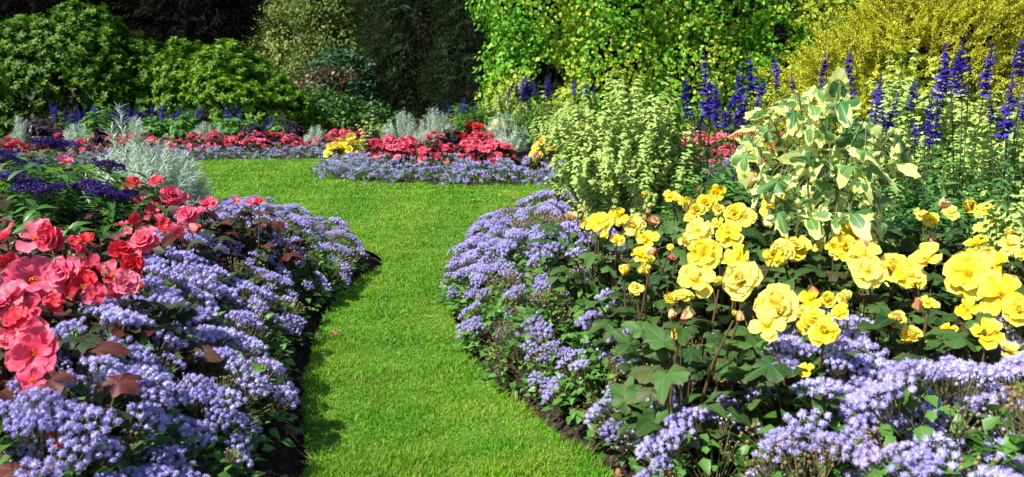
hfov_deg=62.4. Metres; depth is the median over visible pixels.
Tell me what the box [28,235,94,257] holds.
begonia plant
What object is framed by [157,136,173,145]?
begonia plant
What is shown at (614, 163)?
variegated plant
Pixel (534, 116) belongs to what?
green bush
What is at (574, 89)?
salvia plant
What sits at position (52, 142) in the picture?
heliotrope plant
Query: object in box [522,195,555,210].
ageratum plant
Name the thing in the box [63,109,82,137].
salvia plant
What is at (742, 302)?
begonia plant
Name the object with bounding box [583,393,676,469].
ageratum plant
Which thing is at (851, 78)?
salvia plant
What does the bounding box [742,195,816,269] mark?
begonia plant
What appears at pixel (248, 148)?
ageratum plant
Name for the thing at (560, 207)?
ageratum plant
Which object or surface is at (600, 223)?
begonia plant
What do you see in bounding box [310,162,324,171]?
ageratum plant
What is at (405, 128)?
silver plant
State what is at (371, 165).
ageratum plant
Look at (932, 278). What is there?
begonia plant
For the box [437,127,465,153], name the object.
dark leaved plant
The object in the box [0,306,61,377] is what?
begonia plant
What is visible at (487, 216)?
ageratum plant
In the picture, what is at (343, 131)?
begonia plant
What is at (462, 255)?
ageratum plant
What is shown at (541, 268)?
ageratum plant
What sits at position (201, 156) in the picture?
ageratum plant
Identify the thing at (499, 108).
variegated plant
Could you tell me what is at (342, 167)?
ageratum plant
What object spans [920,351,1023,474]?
ageratum plant
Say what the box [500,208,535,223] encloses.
ageratum plant
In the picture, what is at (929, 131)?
salvia plant
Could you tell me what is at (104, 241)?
begonia plant
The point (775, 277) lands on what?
begonia plant
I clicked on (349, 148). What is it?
begonia plant
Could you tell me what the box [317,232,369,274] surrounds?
ageratum plant
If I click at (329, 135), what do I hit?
begonia plant
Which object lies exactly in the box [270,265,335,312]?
ageratum plant
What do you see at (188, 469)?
ageratum plant
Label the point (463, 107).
salvia plant
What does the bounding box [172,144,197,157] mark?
ageratum plant
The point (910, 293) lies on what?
begonia plant
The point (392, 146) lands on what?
begonia plant
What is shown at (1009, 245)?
begonia plant
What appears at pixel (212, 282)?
ageratum plant
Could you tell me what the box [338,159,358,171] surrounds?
ageratum plant
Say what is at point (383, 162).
ageratum plant
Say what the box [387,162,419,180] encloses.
ageratum plant
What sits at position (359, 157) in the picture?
ageratum plant
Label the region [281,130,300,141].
begonia plant
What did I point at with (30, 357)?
begonia plant
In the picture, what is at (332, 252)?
ageratum plant
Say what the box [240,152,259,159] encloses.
ageratum plant
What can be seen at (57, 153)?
ageratum plant
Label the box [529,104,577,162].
variegated plant
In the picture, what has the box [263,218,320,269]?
ageratum plant
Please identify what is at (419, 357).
lawn
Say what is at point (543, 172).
ageratum plant
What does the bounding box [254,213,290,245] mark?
ageratum plant
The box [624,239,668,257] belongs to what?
begonia plant
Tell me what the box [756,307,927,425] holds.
ageratum plant
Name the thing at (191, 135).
begonia plant
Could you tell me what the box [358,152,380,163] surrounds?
ageratum plant
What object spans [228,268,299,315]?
ageratum plant
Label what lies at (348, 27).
broadleaf tree
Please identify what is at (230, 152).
ageratum plant
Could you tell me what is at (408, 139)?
begonia plant
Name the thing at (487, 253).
ageratum plant
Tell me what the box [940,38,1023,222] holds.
salvia plant
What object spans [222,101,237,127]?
salvia plant
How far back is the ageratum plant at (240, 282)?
3.11 m
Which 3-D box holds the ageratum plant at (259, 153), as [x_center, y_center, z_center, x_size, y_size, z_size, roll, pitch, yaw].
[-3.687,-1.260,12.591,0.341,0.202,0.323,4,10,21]
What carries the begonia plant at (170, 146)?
on the soil
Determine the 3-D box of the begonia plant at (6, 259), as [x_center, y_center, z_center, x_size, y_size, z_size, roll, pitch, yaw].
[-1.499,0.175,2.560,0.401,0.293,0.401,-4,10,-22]
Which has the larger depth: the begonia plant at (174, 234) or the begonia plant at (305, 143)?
the begonia plant at (305, 143)
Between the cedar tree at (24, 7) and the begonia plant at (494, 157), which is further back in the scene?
the cedar tree at (24, 7)
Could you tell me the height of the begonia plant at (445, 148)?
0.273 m
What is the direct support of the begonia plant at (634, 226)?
on the soil
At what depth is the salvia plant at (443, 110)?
10.82 m
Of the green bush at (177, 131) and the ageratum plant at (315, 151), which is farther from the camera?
the green bush at (177, 131)
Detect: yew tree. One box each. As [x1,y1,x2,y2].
[347,0,534,132]
[412,0,556,129]
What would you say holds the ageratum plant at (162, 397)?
on the soil
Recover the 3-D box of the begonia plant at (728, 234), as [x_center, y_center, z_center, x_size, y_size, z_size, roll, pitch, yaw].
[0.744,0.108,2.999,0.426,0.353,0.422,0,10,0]
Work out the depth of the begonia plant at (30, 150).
11.69 m
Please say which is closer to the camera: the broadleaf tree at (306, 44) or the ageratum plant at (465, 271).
the ageratum plant at (465, 271)
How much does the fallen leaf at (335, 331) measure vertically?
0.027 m
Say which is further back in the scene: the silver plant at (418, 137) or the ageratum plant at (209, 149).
the ageratum plant at (209, 149)
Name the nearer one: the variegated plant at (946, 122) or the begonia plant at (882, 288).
the begonia plant at (882, 288)
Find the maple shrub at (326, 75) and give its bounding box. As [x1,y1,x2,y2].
[280,65,385,128]
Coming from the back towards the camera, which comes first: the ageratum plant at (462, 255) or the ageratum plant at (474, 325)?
the ageratum plant at (462, 255)
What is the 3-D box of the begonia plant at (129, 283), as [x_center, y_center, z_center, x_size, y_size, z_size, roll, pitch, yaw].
[-0.972,0.258,2.257,0.407,0.370,0.387,0,10,0]
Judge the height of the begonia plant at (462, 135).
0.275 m
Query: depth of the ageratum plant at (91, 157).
11.63 m
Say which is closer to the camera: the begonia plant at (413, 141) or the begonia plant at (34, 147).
the begonia plant at (413, 141)
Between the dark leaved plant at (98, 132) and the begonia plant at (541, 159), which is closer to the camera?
the begonia plant at (541, 159)
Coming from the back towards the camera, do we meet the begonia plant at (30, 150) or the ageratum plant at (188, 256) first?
the begonia plant at (30, 150)
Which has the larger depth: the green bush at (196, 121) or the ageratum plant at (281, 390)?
the green bush at (196, 121)
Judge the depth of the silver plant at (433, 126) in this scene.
10.30 m
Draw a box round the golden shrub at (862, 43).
[716,0,1023,171]
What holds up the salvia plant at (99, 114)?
on the soil
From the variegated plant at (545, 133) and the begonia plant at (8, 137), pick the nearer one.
the variegated plant at (545, 133)
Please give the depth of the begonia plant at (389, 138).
10.01 m
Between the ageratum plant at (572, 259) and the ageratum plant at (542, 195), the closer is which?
the ageratum plant at (572, 259)
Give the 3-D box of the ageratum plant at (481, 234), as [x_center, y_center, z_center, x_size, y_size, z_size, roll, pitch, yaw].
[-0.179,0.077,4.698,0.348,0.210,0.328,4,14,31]
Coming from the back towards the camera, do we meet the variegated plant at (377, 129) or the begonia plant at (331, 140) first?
the begonia plant at (331, 140)
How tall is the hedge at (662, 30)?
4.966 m
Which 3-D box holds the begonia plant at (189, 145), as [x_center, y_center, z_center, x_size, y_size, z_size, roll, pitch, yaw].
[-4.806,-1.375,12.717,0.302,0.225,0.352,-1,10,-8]
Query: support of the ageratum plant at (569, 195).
on the soil
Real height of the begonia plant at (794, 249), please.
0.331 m
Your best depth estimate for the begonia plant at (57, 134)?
12.20 m
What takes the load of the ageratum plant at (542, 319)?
on the soil
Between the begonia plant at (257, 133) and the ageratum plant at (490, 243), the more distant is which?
the begonia plant at (257, 133)
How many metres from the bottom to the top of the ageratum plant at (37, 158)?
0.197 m
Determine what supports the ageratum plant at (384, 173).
on the soil
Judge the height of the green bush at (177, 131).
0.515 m
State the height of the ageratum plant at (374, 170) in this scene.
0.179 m
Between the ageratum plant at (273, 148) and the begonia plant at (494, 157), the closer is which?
the begonia plant at (494, 157)
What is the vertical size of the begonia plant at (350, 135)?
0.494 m
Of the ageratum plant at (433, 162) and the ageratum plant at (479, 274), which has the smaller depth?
the ageratum plant at (479, 274)
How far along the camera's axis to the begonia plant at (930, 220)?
3.17 m
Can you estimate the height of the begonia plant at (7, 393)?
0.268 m
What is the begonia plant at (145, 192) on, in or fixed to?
on the soil
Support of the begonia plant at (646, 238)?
on the soil
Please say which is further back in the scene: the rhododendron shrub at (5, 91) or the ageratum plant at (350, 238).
the rhododendron shrub at (5, 91)
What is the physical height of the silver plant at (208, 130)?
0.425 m
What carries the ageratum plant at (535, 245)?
on the soil
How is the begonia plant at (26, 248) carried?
on the soil
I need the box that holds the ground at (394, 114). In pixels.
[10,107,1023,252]
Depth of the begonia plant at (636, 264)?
2.91 m
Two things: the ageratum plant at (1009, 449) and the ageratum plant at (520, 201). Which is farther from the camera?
the ageratum plant at (520, 201)
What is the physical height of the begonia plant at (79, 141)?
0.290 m
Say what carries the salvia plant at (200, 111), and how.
on the soil
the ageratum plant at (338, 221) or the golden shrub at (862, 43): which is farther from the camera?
the golden shrub at (862, 43)
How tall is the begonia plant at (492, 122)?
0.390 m
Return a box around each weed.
[4,433,32,472]
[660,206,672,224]
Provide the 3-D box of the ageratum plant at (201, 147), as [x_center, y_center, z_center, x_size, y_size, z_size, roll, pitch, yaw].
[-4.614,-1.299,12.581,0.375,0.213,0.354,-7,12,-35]
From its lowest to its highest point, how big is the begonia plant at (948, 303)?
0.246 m
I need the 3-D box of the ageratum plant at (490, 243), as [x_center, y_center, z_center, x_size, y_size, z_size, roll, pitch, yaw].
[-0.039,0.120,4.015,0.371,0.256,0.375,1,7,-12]
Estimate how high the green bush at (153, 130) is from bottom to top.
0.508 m
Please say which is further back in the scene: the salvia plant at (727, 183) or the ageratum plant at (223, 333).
the salvia plant at (727, 183)
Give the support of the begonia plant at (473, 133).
on the soil
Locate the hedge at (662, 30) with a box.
[465,0,931,145]
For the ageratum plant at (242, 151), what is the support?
on the soil
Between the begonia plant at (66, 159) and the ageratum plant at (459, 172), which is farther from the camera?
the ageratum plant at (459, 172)
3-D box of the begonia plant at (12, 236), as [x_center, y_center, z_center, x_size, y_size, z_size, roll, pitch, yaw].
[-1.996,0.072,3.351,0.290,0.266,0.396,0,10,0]
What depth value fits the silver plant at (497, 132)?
10.03 m
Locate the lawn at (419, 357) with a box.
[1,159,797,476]
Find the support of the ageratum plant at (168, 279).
on the soil
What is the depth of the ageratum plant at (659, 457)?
1.89 m
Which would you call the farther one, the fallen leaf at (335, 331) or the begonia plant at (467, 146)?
the begonia plant at (467, 146)
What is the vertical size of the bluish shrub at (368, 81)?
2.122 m
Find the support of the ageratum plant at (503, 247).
on the soil
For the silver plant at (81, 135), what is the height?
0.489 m
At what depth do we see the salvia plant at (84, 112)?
14.54 m
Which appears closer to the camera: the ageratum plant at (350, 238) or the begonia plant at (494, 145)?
the ageratum plant at (350, 238)
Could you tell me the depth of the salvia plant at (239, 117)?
14.61 m
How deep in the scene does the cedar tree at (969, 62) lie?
18.53 m
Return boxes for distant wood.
[10,0,1023,111]
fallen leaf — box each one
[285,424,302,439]
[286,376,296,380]
[330,329,341,336]
[608,468,622,476]
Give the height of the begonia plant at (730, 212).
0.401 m
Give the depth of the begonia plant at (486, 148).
9.43 m
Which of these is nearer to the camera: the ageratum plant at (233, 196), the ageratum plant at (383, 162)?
the ageratum plant at (233, 196)
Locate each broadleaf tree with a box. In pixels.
[242,0,324,100]
[266,0,382,56]
[279,0,365,89]
[299,0,380,112]
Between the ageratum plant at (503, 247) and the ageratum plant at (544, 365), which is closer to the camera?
the ageratum plant at (544, 365)
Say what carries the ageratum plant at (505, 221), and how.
on the soil
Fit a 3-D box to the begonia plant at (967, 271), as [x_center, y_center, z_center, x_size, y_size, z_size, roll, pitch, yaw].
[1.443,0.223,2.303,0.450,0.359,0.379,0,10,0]
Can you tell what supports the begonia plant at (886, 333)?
on the soil
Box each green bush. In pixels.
[76,106,127,140]
[138,116,169,140]
[154,114,199,143]
[177,109,206,132]
[206,115,241,142]
[229,120,256,135]
[267,122,286,141]
[439,103,486,138]
[466,98,498,134]
[510,85,556,152]
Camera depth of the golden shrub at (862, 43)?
8.63 m
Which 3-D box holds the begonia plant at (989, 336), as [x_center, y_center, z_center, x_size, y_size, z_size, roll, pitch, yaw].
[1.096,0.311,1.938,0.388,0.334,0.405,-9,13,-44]
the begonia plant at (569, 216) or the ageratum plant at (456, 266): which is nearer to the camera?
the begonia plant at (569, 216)
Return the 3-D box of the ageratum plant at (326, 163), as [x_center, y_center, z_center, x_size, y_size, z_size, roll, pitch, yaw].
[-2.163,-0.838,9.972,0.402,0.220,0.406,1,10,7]
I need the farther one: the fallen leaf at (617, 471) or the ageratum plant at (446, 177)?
the ageratum plant at (446, 177)
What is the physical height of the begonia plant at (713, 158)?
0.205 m
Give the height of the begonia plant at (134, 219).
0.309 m
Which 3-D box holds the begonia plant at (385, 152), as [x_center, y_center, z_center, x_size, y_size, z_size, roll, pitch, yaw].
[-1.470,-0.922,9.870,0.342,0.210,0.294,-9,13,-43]
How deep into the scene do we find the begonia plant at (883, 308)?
2.37 m
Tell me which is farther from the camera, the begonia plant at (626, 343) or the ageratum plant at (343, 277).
the ageratum plant at (343, 277)
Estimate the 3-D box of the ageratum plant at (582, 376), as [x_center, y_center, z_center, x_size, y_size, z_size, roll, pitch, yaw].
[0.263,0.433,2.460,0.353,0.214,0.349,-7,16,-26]
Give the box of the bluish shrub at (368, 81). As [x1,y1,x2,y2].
[302,44,392,129]
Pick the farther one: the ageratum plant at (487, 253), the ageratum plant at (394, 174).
the ageratum plant at (394, 174)
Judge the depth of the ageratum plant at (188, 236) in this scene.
3.20 m
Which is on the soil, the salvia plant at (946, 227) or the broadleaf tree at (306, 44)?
the salvia plant at (946, 227)
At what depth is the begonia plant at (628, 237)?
3.78 m
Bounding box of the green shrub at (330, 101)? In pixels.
[291,82,411,136]
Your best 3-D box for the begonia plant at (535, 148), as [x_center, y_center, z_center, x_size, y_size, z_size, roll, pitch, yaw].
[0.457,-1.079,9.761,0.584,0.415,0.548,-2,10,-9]
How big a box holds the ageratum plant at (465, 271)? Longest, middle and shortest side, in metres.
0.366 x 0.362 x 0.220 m
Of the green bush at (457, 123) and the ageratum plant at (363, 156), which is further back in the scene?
the green bush at (457, 123)
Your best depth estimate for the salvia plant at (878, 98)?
4.23 m
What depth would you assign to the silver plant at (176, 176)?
4.96 m
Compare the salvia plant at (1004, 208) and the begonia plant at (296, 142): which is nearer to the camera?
the salvia plant at (1004, 208)
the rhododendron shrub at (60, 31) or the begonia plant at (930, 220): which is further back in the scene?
the rhododendron shrub at (60, 31)
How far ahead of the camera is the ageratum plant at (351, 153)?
10.39 m
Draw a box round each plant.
[0,135,20,146]
[0,135,129,227]
[0,141,29,153]
[0,148,30,164]
[0,148,132,253]
[0,211,20,225]
[0,218,64,258]
[0,225,32,254]
[0,243,20,257]
[0,253,80,318]
[0,253,159,362]
[0,279,91,378]
[0,305,131,440]
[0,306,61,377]
[0,325,144,476]
[0,354,202,476]
[0,357,16,402]
[0,380,164,476]
[1,143,17,152]
[10,117,32,147]
[11,140,28,153]
[11,158,176,256]
[18,145,42,159]
[21,116,73,144]
[22,140,44,151]
[27,150,48,163]
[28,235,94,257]
[35,155,61,167]
[35,220,160,284]
[42,154,99,195]
[43,148,64,158]
[43,239,154,312]
[46,149,70,159]
[47,304,190,436]
[49,102,70,137]
[52,214,131,255]
[52,236,142,267]
[53,132,66,148]
[57,270,222,400]
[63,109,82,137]
[63,122,95,152]
[70,138,95,156]
[70,155,91,165]
[73,151,95,161]
[75,104,96,129]
[75,205,112,228]
[76,295,216,412]
[77,262,219,343]
[78,180,150,219]
[78,212,166,259]
[79,152,99,164]
[83,136,218,206]
[88,145,113,160]
[90,125,117,151]
[90,143,107,155]
[92,105,104,122]
[102,102,148,174]
[102,136,120,151]
[107,112,127,132]
[113,372,275,476]
[116,138,131,151]
[116,463,209,476]
[117,104,138,137]
[120,224,155,253]
[123,176,168,206]
[126,115,145,138]
[129,192,200,231]
[131,436,264,476]
[133,108,148,125]
[135,185,165,204]
[137,207,176,222]
[138,256,241,330]
[140,174,184,207]
[141,231,221,283]
[142,228,237,274]
[143,248,235,326]
[145,136,160,147]
[149,205,254,279]
[150,104,164,122]
[151,139,173,151]
[153,217,235,293]
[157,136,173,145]
[159,186,223,218]
[162,139,179,148]
[164,107,179,128]
[167,324,274,419]
[168,147,183,159]
[170,204,247,249]
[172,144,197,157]
[172,346,304,455]
[173,196,250,258]
[174,301,280,400]
[178,137,197,149]
[183,140,202,153]
[183,148,207,161]
[183,282,294,358]
[185,131,201,144]
[191,144,213,157]
[193,122,224,144]
[194,105,213,126]
[196,132,216,144]
[196,204,237,219]
[197,106,213,129]
[199,220,251,261]
[204,139,220,150]
[204,209,273,265]
[205,130,225,147]
[205,147,225,159]
[206,146,225,158]
[214,197,283,249]
[214,199,269,216]
[218,132,233,144]
[219,146,241,159]
[219,195,248,206]
[219,198,314,278]
[219,276,276,332]
[220,255,276,325]
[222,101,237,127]
[223,135,242,150]
[223,313,299,378]
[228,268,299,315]
[230,146,249,157]
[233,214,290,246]
[234,124,275,144]
[235,132,250,146]
[235,251,296,299]
[236,107,254,128]
[238,233,307,289]
[239,195,275,211]
[240,136,259,151]
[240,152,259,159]
[245,143,264,153]
[247,130,267,147]
[247,294,313,353]
[252,202,290,223]
[253,138,271,151]
[253,147,272,158]
[254,115,267,127]
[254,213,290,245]
[260,116,280,128]
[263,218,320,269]
[265,132,283,146]
[266,149,286,158]
[267,142,290,156]
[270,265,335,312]
[271,203,315,231]
[278,135,297,151]
[278,213,328,250]
[279,121,306,141]
[280,144,300,154]
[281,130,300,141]
[284,134,304,147]
[287,145,313,158]
[287,250,351,301]
[291,230,333,268]
[296,242,356,291]
[298,142,314,151]
[303,125,330,142]
[303,143,319,155]
[304,216,352,246]
[306,141,326,156]
[307,137,322,149]
[307,148,323,158]
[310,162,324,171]
[312,158,341,176]
[312,216,331,233]
[317,161,350,179]
[317,228,364,267]
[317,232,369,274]
[320,138,336,148]
[320,161,347,177]
[321,133,337,143]
[323,137,352,163]
[327,153,350,171]
[329,128,341,141]
[332,137,365,158]
[335,128,346,141]
[335,159,357,173]
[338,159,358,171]
[341,135,366,158]
[342,151,363,165]
[345,132,359,146]
[347,155,375,171]
[347,164,373,179]
[347,167,380,183]
[348,160,370,174]
[354,110,386,149]
[355,152,372,164]
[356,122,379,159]
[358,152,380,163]
[362,162,382,175]
[363,138,383,158]
[370,143,392,157]
[370,163,392,178]
[372,154,395,169]
[373,134,395,156]
[374,151,394,166]
[375,154,404,171]
[376,168,400,183]
[378,143,404,164]
[380,110,421,150]
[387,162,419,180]
[389,168,419,183]
[392,136,413,154]
[392,143,417,165]
[393,155,420,170]
[398,138,415,154]
[401,135,416,155]
[405,129,428,148]
[410,141,433,157]
[412,141,442,163]
[415,157,440,170]
[416,106,453,151]
[417,162,442,179]
[418,166,444,183]
[422,130,445,153]
[428,107,448,129]
[428,138,439,151]
[434,162,464,180]
[434,254,495,305]
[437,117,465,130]
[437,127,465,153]
[437,143,457,164]
[438,170,464,185]
[440,152,465,170]
[443,167,471,184]
[444,132,467,152]
[444,238,488,281]
[445,165,477,180]
[445,262,508,314]
[446,97,477,132]
[447,157,474,173]
[447,247,494,298]
[451,144,475,159]
[452,294,536,357]
[454,138,475,150]
[455,162,484,178]
[456,144,480,161]
[456,262,535,322]
[457,232,489,260]
[458,137,477,152]
[458,137,477,159]
[458,169,492,186]
[461,269,544,336]
[462,121,486,139]
[463,144,489,166]
[463,221,495,244]
[467,131,485,145]
[468,218,504,239]
[469,160,503,179]
[469,237,533,270]
[470,144,494,168]
[471,234,503,248]
[472,211,505,225]
[473,131,494,144]
[473,160,496,175]
[473,320,569,398]
[477,232,537,284]
[479,133,489,138]
[481,82,518,131]
[481,111,533,153]
[481,149,506,166]
[481,217,533,251]
[482,218,513,240]
[485,138,509,160]
[486,157,519,178]
[489,120,502,139]
[489,225,555,288]
[490,162,518,180]
[491,141,516,164]
[492,157,514,173]
[493,204,525,221]
[495,272,582,339]
[496,164,530,182]
[498,85,532,149]
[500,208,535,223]
[500,214,563,273]
[500,287,607,364]
[506,205,563,229]
[511,166,537,181]
[515,73,552,152]
[515,170,545,185]
[515,191,537,207]
[518,154,550,170]
[520,208,565,230]
[520,337,606,407]
[521,214,565,237]
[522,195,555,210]
[522,228,626,306]
[523,220,624,284]
[524,190,576,222]
[525,199,576,223]
[527,187,577,211]
[528,128,566,162]
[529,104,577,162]
[529,152,551,166]
[529,205,610,280]
[533,162,557,180]
[536,91,594,136]
[539,166,563,181]
[541,348,634,439]
[543,237,636,323]
[544,70,724,228]
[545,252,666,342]
[546,166,565,181]
[546,211,636,328]
[566,287,669,379]
[571,79,596,119]
[576,255,715,359]
[577,258,655,300]
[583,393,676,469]
[595,302,704,378]
[601,320,715,413]
[608,207,690,284]
[609,301,752,476]
[611,276,731,405]
[620,226,668,252]
[623,208,690,264]
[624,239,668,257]
[628,256,713,332]
[628,320,739,397]
[630,373,781,476]
[631,230,726,328]
[632,402,791,476]
[641,189,717,236]
[651,265,721,287]
[654,203,756,253]
[659,186,700,222]
[659,218,790,313]
[660,167,773,232]
[667,51,751,212]
[667,184,745,243]
[674,135,691,154]
[674,284,759,349]
[676,237,801,336]
[677,202,778,261]
[683,348,797,453]
[696,131,715,154]
[698,53,784,201]
[701,150,722,164]
[702,137,722,156]
[705,302,874,457]
[712,258,794,282]
[713,132,735,148]
[715,285,800,313]
[717,143,734,162]
[719,161,734,179]
[720,170,789,240]
[721,307,758,351]
[722,175,767,232]
[722,260,888,389]
[723,277,832,310]
[727,66,920,261]
[731,132,744,147]
[731,376,923,476]
[737,55,824,220]
[740,221,760,241]
[740,334,912,454]
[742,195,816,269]
[743,436,867,476]
[749,225,812,269]
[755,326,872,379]
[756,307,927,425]
[757,48,895,252]
[767,247,829,283]
[770,234,889,313]
[791,262,908,304]
[792,221,907,301]
[795,239,941,329]
[809,289,962,418]
[818,357,1023,476]
[820,301,896,358]
[829,74,945,217]
[831,38,944,216]
[837,354,1023,471]
[847,282,949,330]
[852,430,1022,476]
[868,42,990,229]
[870,205,950,292]
[874,197,959,293]
[876,184,1023,254]
[879,324,970,360]
[885,56,1017,208]
[888,267,1023,369]
[890,272,975,330]
[892,298,1023,434]
[897,262,953,311]
[914,89,1023,218]
[915,41,1020,225]
[918,382,1023,476]
[920,198,991,264]
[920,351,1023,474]
[921,323,1023,412]
[923,250,965,292]
[926,296,1009,331]
[930,310,1022,349]
[931,191,1019,244]
[932,234,1023,319]
[937,216,1022,278]
[937,372,1021,456]
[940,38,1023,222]
[942,248,1013,326]
[958,314,1023,365]
[962,229,1023,288]
[970,178,1023,273]
[984,136,1023,210]
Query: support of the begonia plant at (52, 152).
on the soil
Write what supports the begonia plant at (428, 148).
on the soil
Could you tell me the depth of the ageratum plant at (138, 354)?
2.06 m
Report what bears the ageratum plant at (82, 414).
on the soil
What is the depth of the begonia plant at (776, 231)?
3.64 m
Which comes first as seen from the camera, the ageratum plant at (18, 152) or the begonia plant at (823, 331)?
the begonia plant at (823, 331)
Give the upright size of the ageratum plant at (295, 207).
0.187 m
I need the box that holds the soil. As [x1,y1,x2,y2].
[0,128,1022,476]
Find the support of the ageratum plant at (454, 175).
on the soil
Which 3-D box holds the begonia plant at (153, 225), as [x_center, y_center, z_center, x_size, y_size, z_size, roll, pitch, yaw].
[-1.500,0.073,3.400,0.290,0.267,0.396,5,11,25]
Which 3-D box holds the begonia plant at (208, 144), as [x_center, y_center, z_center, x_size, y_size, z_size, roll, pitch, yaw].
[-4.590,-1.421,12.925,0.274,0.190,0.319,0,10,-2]
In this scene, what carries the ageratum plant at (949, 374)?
on the soil
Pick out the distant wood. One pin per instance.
(33, 97)
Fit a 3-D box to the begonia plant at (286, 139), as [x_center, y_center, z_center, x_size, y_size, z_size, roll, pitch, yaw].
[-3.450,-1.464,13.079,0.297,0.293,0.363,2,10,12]
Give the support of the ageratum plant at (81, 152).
on the soil
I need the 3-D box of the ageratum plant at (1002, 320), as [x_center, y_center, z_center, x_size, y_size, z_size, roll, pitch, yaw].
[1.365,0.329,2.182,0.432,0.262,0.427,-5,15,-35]
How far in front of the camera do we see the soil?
2.84 m
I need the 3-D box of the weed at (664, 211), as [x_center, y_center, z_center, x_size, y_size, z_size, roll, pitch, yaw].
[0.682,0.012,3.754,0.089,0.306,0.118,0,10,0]
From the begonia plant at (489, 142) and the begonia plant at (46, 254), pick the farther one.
the begonia plant at (489, 142)
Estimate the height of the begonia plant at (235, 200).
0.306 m
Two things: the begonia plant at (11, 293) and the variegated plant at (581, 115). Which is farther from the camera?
the variegated plant at (581, 115)
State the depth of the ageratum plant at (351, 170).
9.44 m
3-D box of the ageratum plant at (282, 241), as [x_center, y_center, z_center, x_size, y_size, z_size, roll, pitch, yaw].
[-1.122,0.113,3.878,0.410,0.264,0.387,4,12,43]
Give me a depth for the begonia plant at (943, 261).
3.15 m
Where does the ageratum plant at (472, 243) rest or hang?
on the soil
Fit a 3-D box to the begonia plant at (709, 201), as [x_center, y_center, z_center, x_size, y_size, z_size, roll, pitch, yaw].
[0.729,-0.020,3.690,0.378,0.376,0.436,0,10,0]
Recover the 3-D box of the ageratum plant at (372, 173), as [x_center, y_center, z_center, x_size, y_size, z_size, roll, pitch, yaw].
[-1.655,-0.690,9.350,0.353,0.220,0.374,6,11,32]
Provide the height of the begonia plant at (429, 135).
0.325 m
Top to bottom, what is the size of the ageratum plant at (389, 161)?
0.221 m
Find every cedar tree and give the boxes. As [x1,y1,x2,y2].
[0,0,137,122]
[12,0,223,126]
[91,0,290,116]
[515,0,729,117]
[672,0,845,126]
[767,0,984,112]
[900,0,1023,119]
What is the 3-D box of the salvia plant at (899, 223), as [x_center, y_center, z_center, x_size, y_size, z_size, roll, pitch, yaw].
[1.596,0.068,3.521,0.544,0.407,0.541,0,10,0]
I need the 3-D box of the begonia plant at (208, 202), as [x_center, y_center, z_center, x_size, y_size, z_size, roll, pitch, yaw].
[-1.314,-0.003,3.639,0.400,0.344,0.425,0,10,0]
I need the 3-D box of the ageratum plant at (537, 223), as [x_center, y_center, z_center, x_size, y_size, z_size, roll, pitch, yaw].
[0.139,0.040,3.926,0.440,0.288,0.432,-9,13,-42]
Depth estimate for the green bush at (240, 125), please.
13.85 m
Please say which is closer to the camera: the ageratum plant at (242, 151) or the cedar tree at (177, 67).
the ageratum plant at (242, 151)
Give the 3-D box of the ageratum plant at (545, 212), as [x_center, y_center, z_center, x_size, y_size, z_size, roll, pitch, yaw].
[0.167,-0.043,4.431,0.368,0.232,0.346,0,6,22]
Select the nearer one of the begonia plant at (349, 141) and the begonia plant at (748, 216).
the begonia plant at (748, 216)
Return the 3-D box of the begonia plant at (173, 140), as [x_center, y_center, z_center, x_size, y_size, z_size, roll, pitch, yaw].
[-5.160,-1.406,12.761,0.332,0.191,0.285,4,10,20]
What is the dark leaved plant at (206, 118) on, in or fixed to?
on the soil
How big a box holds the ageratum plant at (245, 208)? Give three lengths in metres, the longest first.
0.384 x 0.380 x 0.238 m
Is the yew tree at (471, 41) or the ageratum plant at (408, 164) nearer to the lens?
the ageratum plant at (408, 164)
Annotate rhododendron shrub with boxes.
[0,0,191,136]
[0,66,14,129]
[150,36,341,136]
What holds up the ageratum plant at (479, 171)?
on the soil
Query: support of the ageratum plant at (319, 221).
on the soil
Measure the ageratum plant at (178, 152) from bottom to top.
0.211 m
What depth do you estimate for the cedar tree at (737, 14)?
19.28 m
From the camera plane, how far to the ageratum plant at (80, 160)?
11.43 m
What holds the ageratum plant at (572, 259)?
on the soil
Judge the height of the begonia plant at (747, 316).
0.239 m
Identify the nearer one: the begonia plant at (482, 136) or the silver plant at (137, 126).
the begonia plant at (482, 136)
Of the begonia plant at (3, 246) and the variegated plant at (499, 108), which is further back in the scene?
the variegated plant at (499, 108)
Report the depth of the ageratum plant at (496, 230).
4.27 m
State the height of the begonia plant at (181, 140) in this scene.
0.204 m
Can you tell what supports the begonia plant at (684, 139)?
on the soil
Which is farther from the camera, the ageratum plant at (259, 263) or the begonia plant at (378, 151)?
the begonia plant at (378, 151)
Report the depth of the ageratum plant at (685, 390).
2.03 m
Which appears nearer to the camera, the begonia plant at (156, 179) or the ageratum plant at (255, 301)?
the ageratum plant at (255, 301)
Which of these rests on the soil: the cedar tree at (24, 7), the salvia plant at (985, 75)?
the salvia plant at (985, 75)
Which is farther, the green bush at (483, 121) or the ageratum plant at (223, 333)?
the green bush at (483, 121)
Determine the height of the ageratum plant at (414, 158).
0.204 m
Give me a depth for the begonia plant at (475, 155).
9.54 m
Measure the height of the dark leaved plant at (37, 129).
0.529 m
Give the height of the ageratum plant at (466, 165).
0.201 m
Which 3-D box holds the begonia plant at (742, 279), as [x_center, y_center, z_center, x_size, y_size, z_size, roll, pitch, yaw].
[0.732,0.253,2.203,0.423,0.344,0.380,0,10,0]
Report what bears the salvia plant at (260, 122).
on the soil
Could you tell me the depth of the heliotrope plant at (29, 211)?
3.41 m

